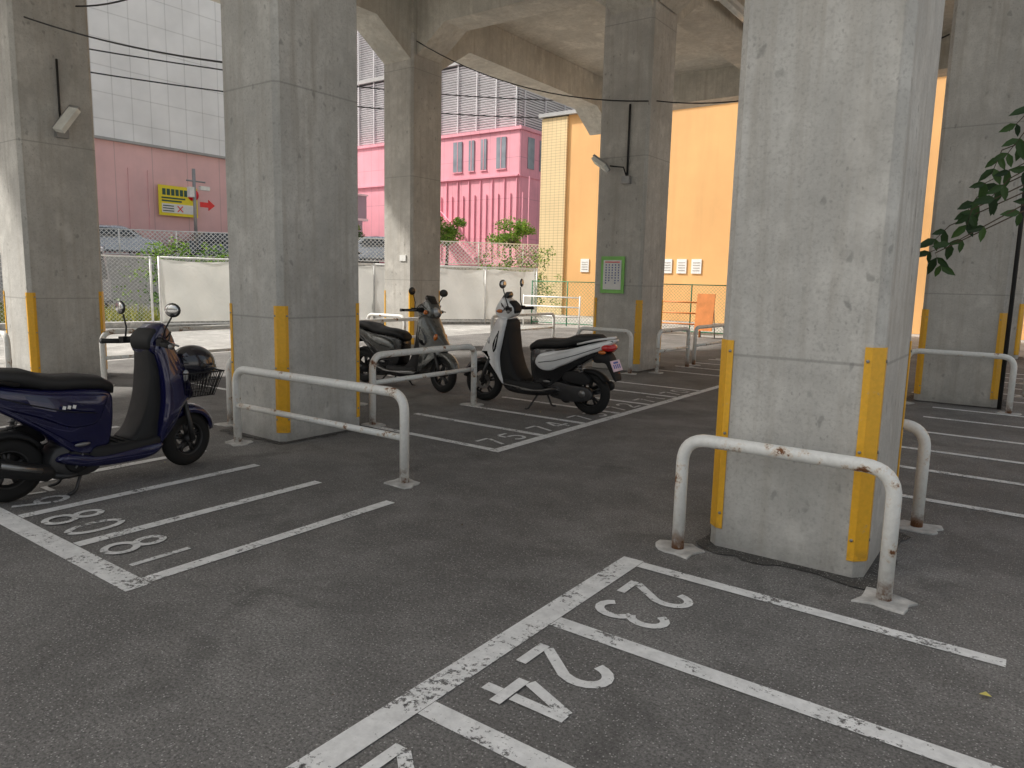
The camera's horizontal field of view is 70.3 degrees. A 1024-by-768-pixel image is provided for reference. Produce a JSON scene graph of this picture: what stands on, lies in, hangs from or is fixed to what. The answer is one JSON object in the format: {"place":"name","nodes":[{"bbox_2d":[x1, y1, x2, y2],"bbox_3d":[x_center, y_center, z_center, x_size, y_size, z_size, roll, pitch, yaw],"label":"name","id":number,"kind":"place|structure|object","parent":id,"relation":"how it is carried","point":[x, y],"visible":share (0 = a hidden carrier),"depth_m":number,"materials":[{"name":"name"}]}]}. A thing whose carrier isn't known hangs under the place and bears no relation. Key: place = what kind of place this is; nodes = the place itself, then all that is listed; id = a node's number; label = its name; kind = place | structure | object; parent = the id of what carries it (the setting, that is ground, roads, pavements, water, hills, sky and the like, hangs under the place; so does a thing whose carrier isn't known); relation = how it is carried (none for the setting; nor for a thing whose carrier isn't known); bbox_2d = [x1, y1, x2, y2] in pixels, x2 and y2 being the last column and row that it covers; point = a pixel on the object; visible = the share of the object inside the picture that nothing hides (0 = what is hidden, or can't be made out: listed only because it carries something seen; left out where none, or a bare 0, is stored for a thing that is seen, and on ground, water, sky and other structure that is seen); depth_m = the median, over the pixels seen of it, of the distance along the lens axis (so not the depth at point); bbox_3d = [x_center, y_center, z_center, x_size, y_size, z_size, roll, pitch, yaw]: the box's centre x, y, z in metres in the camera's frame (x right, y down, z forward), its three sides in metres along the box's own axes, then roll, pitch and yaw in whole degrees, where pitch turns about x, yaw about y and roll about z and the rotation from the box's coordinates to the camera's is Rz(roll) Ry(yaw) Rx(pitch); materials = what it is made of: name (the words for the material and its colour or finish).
{"place":"outdoors","nodes":[
{"label":"outdoors","id":0,"kind":"place"},
{"bbox_2d":[100,246,112,308],"bbox_3d":[-15.376,-3.722,25.321,1.720,2.385,4.662,-1,9,-19],"label":"parked van","id":1,"kind":"object","parent":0,"point":[106,284],"visible":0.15,"depth_m":27.02,"materials":[{"name":"white metal"}]},
{"bbox_2d":[91,72,538,117],"bbox_3d":[-3.794,-14.869,37.725,33.620,2.589,0.060,-4,10,-31],"label":"overhead cable","id":2,"kind":"object","parent":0,"point":[222,91],"visible":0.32,"depth_m":32.08,"materials":[{"name":"rubber"}]},
{"bbox_2d":[89,48,553,100],"bbox_3d":[-3.772,-15.816,37.590,33.620,2.677,0.060,-4,10,-31],"label":"overhead cable","id":3,"kind":"object","parent":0,"point":[357,86],"visible":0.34,"depth_m":32.05,"materials":[{"name":"rubber"}]},
{"bbox_2d":[0,327,1023,767],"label":"asphalt parking lot","id":4,"kind":"structure","parent":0,"point":[284,651],"depth_m":3.27,"materials":[{"name":"asphalt"}]},
{"bbox_2d":[0,331,11,367],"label":"guard rail","id":5,"kind":"object","parent":4,"relation":"on","point":[7,349],"visible":0.44,"depth_m":8.80,"materials":[{"name":"metal"}]},
{"bbox_2d":[0,0,107,376],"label":"viaduct column","id":6,"kind":"structure","parent":4,"relation":"on","point":[50,250],"depth_m":9.24,"materials":[{"name":"concrete"}]},
{"bbox_2d":[3,291,7,333],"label":"corner guard","id":7,"kind":"object","parent":6,"relation":"attached to","point":[5,311],"visible":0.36,"depth_m":9.57,"materials":[{"name":"metal"}]},
{"bbox_2d":[25,292,40,372],"bbox_3d":[-6.078,-0.635,9.218,0.120,1.041,0.028,0,8,-9],"label":"corner guard","id":8,"kind":"object","parent":6,"relation":"attached to","point":[33,337],"visible":0.94,"depth_m":9.21,"materials":[{"name":"metal"}]},
{"bbox_2d":[52,59,80,138],"bbox_3d":[-5.599,-3.576,9.076,0.280,0.950,0.304,7,10,36],"label":"flood light","id":9,"kind":"object","parent":6,"relation":"attached to","point":[68,116],"visible":1,"depth_m":9.08,"materials":[{"name":"metal"}]},
{"bbox_2d":[75,0,125,6],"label":"overhead cable","id":10,"kind":"object","parent":6,"relation":"attached to","point":[100,4],"visible":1,"depth_m":8.83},
{"bbox_2d":[99,291,107,368],"bbox_3d":[-5.570,-0.727,9.909,0.028,1.062,0.120,0,8,-9],"label":"corner guard","id":11,"kind":"object","parent":6,"relation":"attached to","point":[102,311],"visible":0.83,"depth_m":9.85,"materials":[{"name":"metal"}]},
{"bbox_2d":[24,16,221,62],"bbox_3d":[-4.049,-3.680,7.755,4.283,1.117,0.020,6,9,30],"label":"overhead cable","id":12,"kind":"object","parent":6,"relation":"attached to","point":[127,45],"visible":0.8,"depth_m":7.78,"materials":[{"name":"rubber"}]},
{"bbox_2d":[0,301,224,502],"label":"motor scooter","id":13,"kind":"object","parent":4,"relation":"on","point":[67,417],"visible":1,"depth_m":4.85,"materials":[{"name":"plastic"}]},
{"bbox_2d":[99,325,230,386],"bbox_3d":[-4.422,-0.450,10.212,0.282,0.734,2.772,7,10,36],"label":"guard rail","id":14,"kind":"object","parent":4,"relation":"on","point":[102,350],"visible":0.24,"depth_m":9.39,"materials":[{"name":"metal"}]},
{"bbox_2d":[220,0,359,441],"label":"viaduct column","id":15,"kind":"structure","parent":4,"relation":"on","point":[290,102],"depth_m":6.31,"materials":[{"name":"concrete"}]},
{"bbox_2d":[229,303,233,400],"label":"corner guard","id":16,"kind":"object","parent":15,"relation":"attached to","point":[231,338],"visible":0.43,"depth_m":6.61,"materials":[{"name":"metal"}]},
{"bbox_2d":[274,306,290,432],"bbox_3d":[-1.984,-0.120,6.272,0.120,1.102,0.028,0,8,-9],"label":"corner guard","id":17,"kind":"object","parent":15,"relation":"attached to","point":[281,347],"visible":1,"depth_m":6.25,"materials":[{"name":"metal"}]},
{"bbox_2d":[356,303,359,416],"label":"corner guard","id":18,"kind":"object","parent":15,"relation":"attached to","point":[357,362],"visible":0.98,"depth_m":6.91,"materials":[{"name":"metal"}]},
{"bbox_2d":[214,357,367,426],"bbox_3d":[-2.244,-0.021,7.639,0.268,0.714,1.821,7,10,36],"label":"guard rail","id":19,"kind":"object","parent":4,"relation":"on","point":[229,423],"visible":0.33,"depth_m":6.97,"materials":[{"name":"metal"}]},
{"bbox_2d":[220,423,371,443],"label":"column foot stain","id":20,"kind":"structure","parent":4,"relation":"on","point":[230,430],"depth_m":6.58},
{"bbox_2d":[225,366,419,488],"bbox_3d":[-1.568,0.282,5.687,2.233,0.698,0.235,7,10,36],"label":"guard rail","id":21,"kind":"object","parent":4,"relation":"on","point":[404,481],"visible":1,"depth_m":5.49,"materials":[{"name":"metal"}]},
{"bbox_2d":[11,390,692,767],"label":"bay numbers","id":22,"kind":"object","parent":4,"relation":"on","point":[541,692],"visible":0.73,"depth_m":2.81,"materials":[{"name":"paint"}]},
{"bbox_2d":[361,313,405,346],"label":"guard rail","id":23,"kind":"object","parent":4,"relation":"on","point":[387,315],"visible":0.34,"depth_m":14.65,"materials":[{"name":"metal"}]},
{"bbox_2d":[359,317,418,341],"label":"guard rail","id":24,"kind":"object","parent":4,"relation":"on","point":[397,320],"visible":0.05,"depth_m":13.21,"materials":[{"name":"metal"}]},
{"bbox_2d":[359,287,458,392],"bbox_3d":[-1.426,-0.617,9.678,2.007,1.323,0.735,7,7,34],"label":"motor scooter","id":25,"kind":"object","parent":4,"relation":"on","point":[375,337],"visible":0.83,"depth_m":9.38,"materials":[{"name":"metal"}]},
{"bbox_2d":[384,32,441,347],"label":"viaduct column","id":26,"kind":"structure","parent":4,"relation":"on","point":[412,142],"depth_m":14.71,"materials":[{"name":"concrete"}]},
{"bbox_2d":[384,290,385,325],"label":"corner guard","id":27,"kind":"object","parent":26,"relation":"attached to","point":[385,305],"visible":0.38,"depth_m":15.21,"materials":[{"name":"metal"}]},
{"bbox_2d":[400,255,405,260],"bbox_3d":[-2.218,-2.561,14.772,0.170,0.120,0.020,7,10,36],"label":"column plate","id":28,"kind":"object","parent":26,"relation":"attached to","point":[402,257],"depth_m":14.76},
{"bbox_2d":[408,290,413,344],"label":"corner guard","id":29,"kind":"object","parent":26,"relation":"attached to","point":[410,314],"visible":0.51,"depth_m":14.84,"materials":[{"name":"metal"}]},
{"bbox_2d":[416,41,648,101],"bbox_3d":[0.133,-5.530,12.711,5.088,1.766,0.020,8,10,37],"label":"overhead cable","id":30,"kind":"object","parent":26,"relation":"attached to","point":[540,90],"visible":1,"depth_m":12.43,"materials":[{"name":"rubber"}]},
{"bbox_2d":[361,343,483,426],"bbox_3d":[-0.899,-0.025,7.776,0.253,0.744,1.825,7,10,34],"label":"guard rail","id":31,"kind":"object","parent":4,"relation":"on","point":[377,356],"visible":0.95,"depth_m":7.58,"materials":[{"name":"metal"}]},
{"bbox_2d":[0,359,1023,767],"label":"parking lines","id":32,"kind":"object","parent":4,"relation":"on","point":[354,739],"visible":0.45,"depth_m":3.00,"materials":[{"name":"paint"}]},
{"bbox_2d":[490,312,554,337],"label":"guard rail","id":33,"kind":"object","parent":4,"relation":"on","point":[531,314],"visible":0.46,"depth_m":16.67,"materials":[{"name":"metal"}]},
{"bbox_2d":[464,279,622,414],"bbox_3d":[0.334,-0.456,8.323,2.046,1.463,0.726,7,12,36],"label":"motor scooter","id":34,"kind":"object","parent":4,"relation":"on","point":[557,364],"visible":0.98,"depth_m":8.11,"materials":[{"name":"plastic"}]},
{"bbox_2d":[100,409,1023,696],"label":"fallen leaves","id":35,"kind":"object","parent":4,"relation":"on","point":[980,693],"visible":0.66,"depth_m":2.62,"materials":[{"name":"yellow plant"}]},
{"bbox_2d":[576,326,636,374],"bbox_3d":[1.501,-0.558,11.927,1.253,0.733,0.222,7,10,36],"label":"guard rail","id":36,"kind":"object","parent":4,"relation":"on","point":[616,330],"visible":0.66,"depth_m":11.66,"materials":[{"name":"metal"}]},
{"bbox_2d":[587,366,664,371],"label":"column foot stain","id":37,"kind":"structure","parent":4,"relation":"on","point":[660,367],"depth_m":12.27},
{"bbox_2d":[592,0,677,370],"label":"viaduct column","id":38,"kind":"structure","parent":4,"relation":"on","point":[639,53],"depth_m":11.75,"materials":[{"name":"concrete"}]},
{"bbox_2d":[593,297,596,333],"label":"corner guard","id":39,"kind":"object","parent":38,"relation":"attached to","point":[594,313],"visible":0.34,"depth_m":12.29,"materials":[{"name":"metal"}]},
{"bbox_2d":[591,104,630,183],"bbox_3d":[1.579,-3.837,11.629,0.626,1.230,0.321,7,10,36],"label":"flood light","id":40,"kind":"object","parent":38,"relation":"attached to","point":[603,165],"visible":1,"depth_m":11.63,"materials":[{"name":"metal"}]},
{"bbox_2d":[600,256,624,293],"bbox_3d":[1.654,-1.800,11.991,0.430,0.600,0.036,7,10,36],"label":"notice sign","id":41,"kind":"object","parent":38,"relation":"attached to","point":[612,273],"visible":1,"depth_m":11.97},
{"bbox_2d":[633,300,642,363],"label":"corner guard","id":42,"kind":"object","parent":38,"relation":"attached to","point":[637,331],"visible":1,"depth_m":11.88,"materials":[{"name":"metal"}]},
{"bbox_2d":[659,300,662,360],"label":"corner guard","id":43,"kind":"object","parent":38,"relation":"attached to","point":[661,324],"visible":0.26,"depth_m":12.49,"materials":[{"name":"metal"}]},
{"bbox_2d":[649,327,693,373],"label":"guard rail","id":44,"kind":"object","parent":4,"relation":"on","point":[658,338],"visible":0.97,"depth_m":12.15,"materials":[{"name":"metal"}]},
{"bbox_2d":[662,301,699,337],"bbox_3d":[4.594,-1.848,20.345,1.450,1.000,0.050,7,10,36],"label":"steel barrier","id":45,"kind":"object","parent":4,"relation":"on","point":[680,313],"visible":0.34,"depth_m":20.23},
{"bbox_2d":[694,294,715,337],"bbox_3d":[5.276,-1.845,19.744,0.500,1.201,0.389,7,10,36],"label":"barrier board","id":46,"kind":"object","parent":4,"relation":"on","point":[705,311],"visible":0.99,"depth_m":19.62,"materials":[{"name":"orange metal"}]},
{"bbox_2d":[689,323,723,365],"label":"guard rail","id":47,"kind":"object","parent":4,"relation":"on","point":[696,329],"visible":0.62,"depth_m":13.13,"materials":[{"name":"metal"}]},
{"bbox_2d":[655,434,917,614],"bbox_3d":[1.338,0.646,3.666,1.301,0.683,0.222,7,10,36],"label":"guard rail","id":48,"kind":"object","parent":4,"relation":"on","point":[882,596],"visible":1,"depth_m":3.48,"materials":[{"name":"metal"}]},
{"bbox_2d":[695,529,910,588],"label":"column foot stain","id":49,"kind":"structure","parent":4,"relation":"on","point":[869,578],"depth_m":3.82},
{"bbox_2d":[710,0,944,577],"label":"viaduct column","id":50,"kind":"structure","parent":4,"relation":"on","point":[836,106],"depth_m":3.65,"materials":[{"name":"concrete"}]},
{"bbox_2d":[710,339,733,528],"bbox_3d":[1.155,0.276,4.013,0.028,1.047,0.120,0,8,-9],"label":"corner guard","id":51,"kind":"object","parent":50,"relation":"attached to","point":[723,408],"visible":1,"depth_m":3.99,"materials":[{"name":"metal"}]},
{"bbox_2d":[846,347,887,561],"bbox_3d":[1.754,0.356,3.582,0.120,1.075,0.028,0,8,-9],"label":"corner guard","id":52,"kind":"object","parent":50,"relation":"attached to","point":[872,395],"visible":1,"depth_m":3.56,"materials":[{"name":"metal"}]},
{"bbox_2d":[897,341,911,476],"bbox_3d":[2.263,0.272,4.274,0.028,1.058,0.120,0,8,-9],"label":"corner guard","id":53,"kind":"object","parent":50,"relation":"attached to","point":[910,351],"visible":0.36,"depth_m":4.20,"materials":[{"name":"metal"}]},
{"bbox_2d":[899,419,943,534],"bbox_3d":[2.095,0.514,4.713,1.271,0.683,0.224,7,10,36],"label":"guard rail","id":54,"kind":"object","parent":4,"relation":"on","point":[916,524],"visible":0.44,"depth_m":4.41,"materials":[{"name":"metal"}]},
{"bbox_2d":[906,395,1006,408],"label":"column foot stain","id":55,"kind":"structure","parent":4,"relation":"on","point":[911,397],"depth_m":9.45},
{"bbox_2d":[906,348,1021,415],"bbox_3d":[5.484,-0.043,8.969,1.395,0.733,0.208,7,10,36],"label":"guard rail","id":56,"kind":"object","parent":4,"relation":"on","point":[1011,360],"visible":0.62,"depth_m":8.68,"materials":[{"name":"metal"}]},
{"bbox_2d":[914,0,1023,407],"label":"viaduct column","id":57,"kind":"structure","parent":4,"relation":"on","point":[966,304],"depth_m":8.98,"materials":[{"name":"concrete"}]},
{"bbox_2d":[657,34,949,103],"bbox_3d":[3.865,-4.328,10.274,3.986,0.486,0.020,8,10,37],"label":"overhead cable","id":58,"kind":"object","parent":57,"relation":"attached to","point":[730,101],"visible":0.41,"depth_m":11.00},
{"bbox_2d":[914,309,928,393],"bbox_3d":[5.354,-0.423,9.520,0.028,1.108,0.120,0,8,-9],"label":"corner guard","id":59,"kind":"object","parent":57,"relation":"attached to","point":[922,344],"visible":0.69,"depth_m":9.50,"materials":[{"name":"metal"}]},
{"bbox_2d":[990,313,1007,399],"bbox_3d":[6.051,-0.340,9.018,0.120,1.076,0.028,0,8,-9],"label":"corner guard","id":60,"kind":"object","parent":57,"relation":"attached to","point":[999,350],"visible":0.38,"depth_m":9.01,"materials":[{"name":"metal"}]},
{"bbox_2d":[996,186,1023,409],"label":"drain pipe","id":61,"kind":"object","parent":4,"relation":"on","point":[1010,311],"visible":1,"depth_m":8.82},
{"bbox_2d":[1008,224,1023,358],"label":"viaduct column","id":62,"kind":"structure","parent":4,"relation":"on","point":[1019,297],"depth_m":15.52,"materials":[{"name":"concrete"}]},
{"bbox_2d":[1014,304,1023,354],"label":"corner guard","id":63,"kind":"object","parent":62,"relation":"attached to","point":[1019,329],"visible":1,"depth_m":15.58,"materials":[{"name":"metal"}]},
{"bbox_2d":[1014,380,1023,398],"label":"guard rail","id":64,"kind":"object","parent":4,"relation":"on","point":[1022,396],"visible":0.81,"depth_m":10.03,"materials":[{"name":"metal"}]},
{"bbox_2d":[0,303,1023,367],"bbox_3d":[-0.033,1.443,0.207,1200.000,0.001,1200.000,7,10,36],"label":"ground","id":65,"kind":"structure","parent":0,"point":[212,339],"depth_m":19.12,"materials":[{"name":"concrete"}]},
{"bbox_2d":[0,301,159,322],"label":"weeds","id":66,"kind":"object","parent":65,"relation":"on","point":[146,313],"visible":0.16,"depth_m":20.57,"materials":[{"name":"green plant"}]},
{"bbox_2d":[113,236,228,309],"bbox_3d":[-8.805,-3.241,22.093,5.874,2.355,1.470,-3,9,-28],"label":"hedge","id":67,"kind":"object","parent":65,"relation":"on","point":[170,251],"visible":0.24,"depth_m":21.22,"materials":[{"name":"green plant"}]},
{"bbox_2d":[0,254,537,304],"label":"raised terrace","id":68,"kind":"structure","parent":65,"relation":"on","point":[115,276],"depth_m":31.80,"materials":[{"name":"concrete"}]},
{"bbox_2d":[99,225,164,255],"bbox_3d":[-19.075,-6.796,34.605,1.720,1.470,4.409,8,11,40],"label":"parked car","id":69,"kind":"object","parent":68,"relation":"on","point":[121,237],"visible":0.22,"depth_m":34.26,"materials":[{"name":"silver metal"}]},
{"bbox_2d":[94,138,227,258],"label":"pink lower wall","id":70,"kind":"structure","parent":68,"relation":"on","point":[114,160],"depth_m":37.71,"materials":[{"name":"paint"}]},
{"bbox_2d":[127,168,151,238],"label":"downpipes","id":71,"kind":"object","parent":70,"relation":"attached to","point":[130,203],"visible":0.26,"depth_m":37.36,"materials":[{"name":"metal"}]},
{"bbox_2d":[94,135,224,158],"bbox_3d":[-40.978,-12.215,33.590,32.100,0.120,48.200,7,10,36],"label":"flashing","id":72,"kind":"object","parent":70,"relation":"on","point":[155,146],"depth_m":37.49,"materials":[{"name":"metal"}]},
{"bbox_2d":[86,0,224,155],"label":"panels","id":73,"kind":"object","parent":72,"relation":"on","point":[177,117],"visible":0.25,"depth_m":37.28,"materials":[{"name":"metal"}]},
{"bbox_2d":[158,184,198,217],"bbox_3d":[-17.732,-9.719,38.718,0.090,1.550,2.220,7,10,36],"label":"parking advert sign","id":74,"kind":"object","parent":70,"relation":"attached to","point":[174,201],"visible":0.83,"depth_m":38.53,"materials":[{"name":"metal"}]},
{"bbox_2d":[171,233,227,257],"bbox_3d":[-15.729,-7.322,38.816,1.720,1.470,4.409,8,10,37],"label":"parked car","id":75,"kind":"object","parent":68,"relation":"on","point":[206,240],"visible":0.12,"depth_m":37.60,"materials":[{"name":"grey metal"}]},
{"bbox_2d":[186,169,213,257],"bbox_3d":[-15.865,-8.606,37.067,0.250,4.500,1.450,7,10,36],"label":"traffic pole","id":76,"kind":"object","parent":68,"relation":"on","point":[191,192],"visible":0.91,"depth_m":36.75,"materials":[{"name":"metal"}]},
{"bbox_2d":[99,228,538,266],"bbox_3d":[-6.264,-6.333,34.506,35.045,1.167,0.072,-1,8,-16],"label":"lattice fence","id":77,"kind":"object","parent":68,"relation":"on","point":[178,254],"visible":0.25,"depth_m":32.60,"materials":[{"name":"white metal"}]},
{"bbox_2d":[358,225,365,240],"bbox_3d":[-8.782,-7.594,39.008,1.833,2.284,1.829,0,8,-8],"label":"tree","id":78,"kind":"object","parent":68,"relation":"on","point":[360,235],"visible":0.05,"depth_m":39.25,"materials":[{"name":"green plant"}]},
{"bbox_2d":[358,236,383,261],"bbox_3d":[-6.902,-7.157,39.089,4.409,1.470,1.720,-1,8,-14],"label":"parked car","id":79,"kind":"object","parent":68,"relation":"on","point":[363,257],"visible":0.2,"depth_m":38.13,"materials":[{"name":"silver metal"}]},
{"bbox_2d":[358,129,519,266],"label":"walls","id":80,"kind":"structure","parent":68,"relation":"on","point":[370,166],"depth_m":61.25,"materials":[{"name":"paint"}]},
{"bbox_2d":[358,174,540,260],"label":"ribs","id":81,"kind":"object","parent":80,"relation":"attached to","point":[485,177],"visible":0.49,"depth_m":60.39,"materials":[{"name":"metal"}]},
{"bbox_2d":[358,125,541,148],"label":"parapet","id":82,"kind":"structure","parent":80,"relation":"on","point":[528,129],"depth_m":59.70,"materials":[{"name":"paint"}]},
{"bbox_2d":[357,31,573,145],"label":"louvered parking tower","id":83,"kind":"structure","parent":82,"relation":"on","point":[458,79],"depth_m":61.83,"materials":[{"name":"metal"}]},
{"bbox_2d":[452,136,541,173],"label":"windows","id":84,"kind":"structure","parent":80,"relation":"attached to","point":[500,154],"depth_m":59.81,"materials":[{"name":"glass"}]},
{"bbox_2d":[517,129,541,266],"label":"cladding","id":85,"kind":"structure","parent":80,"relation":"attached to","point":[534,213],"depth_m":59.52,"materials":[{"name":"metal"}]},
{"bbox_2d":[440,216,466,264],"bbox_3d":[-3.407,-7.682,38.998,2.386,2.707,2.567,7,10,36],"label":"tree","id":86,"kind":"object","parent":68,"relation":"on","point":[449,232],"visible":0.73,"depth_m":38.41,"materials":[{"name":"green plant"}]},
{"bbox_2d":[440,211,479,260],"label":"outside stairs","id":87,"kind":"structure","parent":68,"relation":"on","point":[471,250],"depth_m":59.69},
{"bbox_2d":[485,216,535,266],"bbox_3d":[-0.173,-7.235,37.034,2.553,2.527,1.973,7,10,36],"label":"tree","id":88,"kind":"object","parent":68,"relation":"on","point":[522,229],"visible":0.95,"depth_m":36.60,"materials":[{"name":"green plant"}]},
{"bbox_2d":[0,319,537,329],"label":"fence kerb","id":89,"kind":"structure","parent":65,"relation":"on","point":[132,324],"depth_m":19.65,"materials":[{"name":"concrete"}]},
{"bbox_2d":[0,252,153,321],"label":"chain link fence","id":90,"kind":"object","parent":89,"relation":"on","point":[150,283],"visible":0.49,"depth_m":18.88,"materials":[{"name":"white metal"}]},
{"bbox_2d":[157,256,537,324],"bbox_3d":[-4.425,-2.761,22.263,11.553,1.851,0.766,-3,9,-28],"label":"sheeted fence","id":91,"kind":"object","parent":89,"relation":"on","point":[463,310],"visible":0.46,"depth_m":22.54,"materials":[{"name":"white metal"}]},
{"bbox_2d":[476,246,564,309],"bbox_3d":[0.313,-4.368,29.762,3.889,2.639,1.901,0,8,-12],"label":"hedge","id":92,"kind":"object","parent":65,"relation":"on","point":[521,260],"visible":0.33,"depth_m":29.73,"materials":[{"name":"green plant"}]},
{"bbox_2d":[522,294,580,328],"bbox_3d":[1.222,-2.291,22.894,2.150,1.000,0.050,7,10,36],"label":"steel barrier","id":93,"kind":"object","parent":65,"relation":"on","point":[524,296],"visible":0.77,"depth_m":22.71,"materials":[{"name":"metal"}]},
{"bbox_2d":[537,116,568,314],"bbox_3d":[6.768,-8.049,38.240,1.250,8.300,17.100,7,10,36],"label":"tiled bay","id":94,"kind":"object","parent":65,"relation":"on","point":[553,178],"visible":0.21,"depth_m":31.30,"materials":[{"name":"tile"}]},
{"bbox_2d":[537,120,542,307],"bbox_3d":[6.223,-8.103,38.602,0.059,8.280,16.950,7,10,36],"label":"tiled side","id":95,"kind":"object","parent":94,"relation":"attached to","point":[540,199],"visible":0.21,"depth_m":31.67,"materials":[{"name":"tile"}]},
{"bbox_2d":[531,280,594,325],"bbox_3d":[1.787,-2.612,23.624,2.742,1.454,0.040,7,10,33],"label":"green fence","id":96,"kind":"object","parent":65,"relation":"on","point":[566,303],"visible":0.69,"depth_m":23.67,"materials":[{"name":"metal"}]},
{"bbox_2d":[662,284,726,333],"bbox_3d":[5.189,-2.174,21.114,2.640,1.454,0.040,7,10,36],"label":"green fence","id":97,"kind":"object","parent":65,"relation":"on","point":[691,300],"visible":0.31,"depth_m":21.09,"materials":[{"name":"metal"}]},
{"bbox_2d":[562,76,1023,339],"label":"painted wall","id":98,"kind":"structure","parent":65,"relation":"on","point":[702,161],"depth_m":27.77,"materials":[{"name":"paint"}]},
{"bbox_2d":[539,109,576,118],"bbox_3d":[19.645,-11.152,29.001,32.450,0.950,18.300,7,10,36],"label":"roof edge","id":99,"kind":"object","parent":98,"relation":"on","point":[557,114],"visible":0.09,"depth_m":30.63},
{"bbox_2d":[580,259,701,273],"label":"notices","id":100,"kind":"object","parent":98,"relation":"attached to","point":[696,265],"depth_m":28.27,"materials":[{"name":"paper"}]},
{"bbox_2d":[211,0,953,134],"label":"viaduct deck","id":101,"kind":"structure","parent":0,"point":[554,46],"depth_m":15.77,"materials":[{"name":"concrete"}]},
{"bbox_2d":[714,0,743,24],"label":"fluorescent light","id":102,"kind":"object","parent":101,"relation":"attached to","point":[735,8],"visible":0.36,"depth_m":13.04,"materials":[{"name":"white glass"}]},
{"bbox_3d":[7.700,-1.128,4.131,3.162,4.327,3.060,7,10,36],"label":"small tree","id":103,"kind":"object","parent":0,"visible":0},
{"bbox_2d":[919,106,1023,276],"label":"overhanging branch","id":104,"kind":"object","parent":103,"relation":"attached to","point":[968,217],"visible":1,"depth_m":4.08,"materials":[{"name":"green plant"}]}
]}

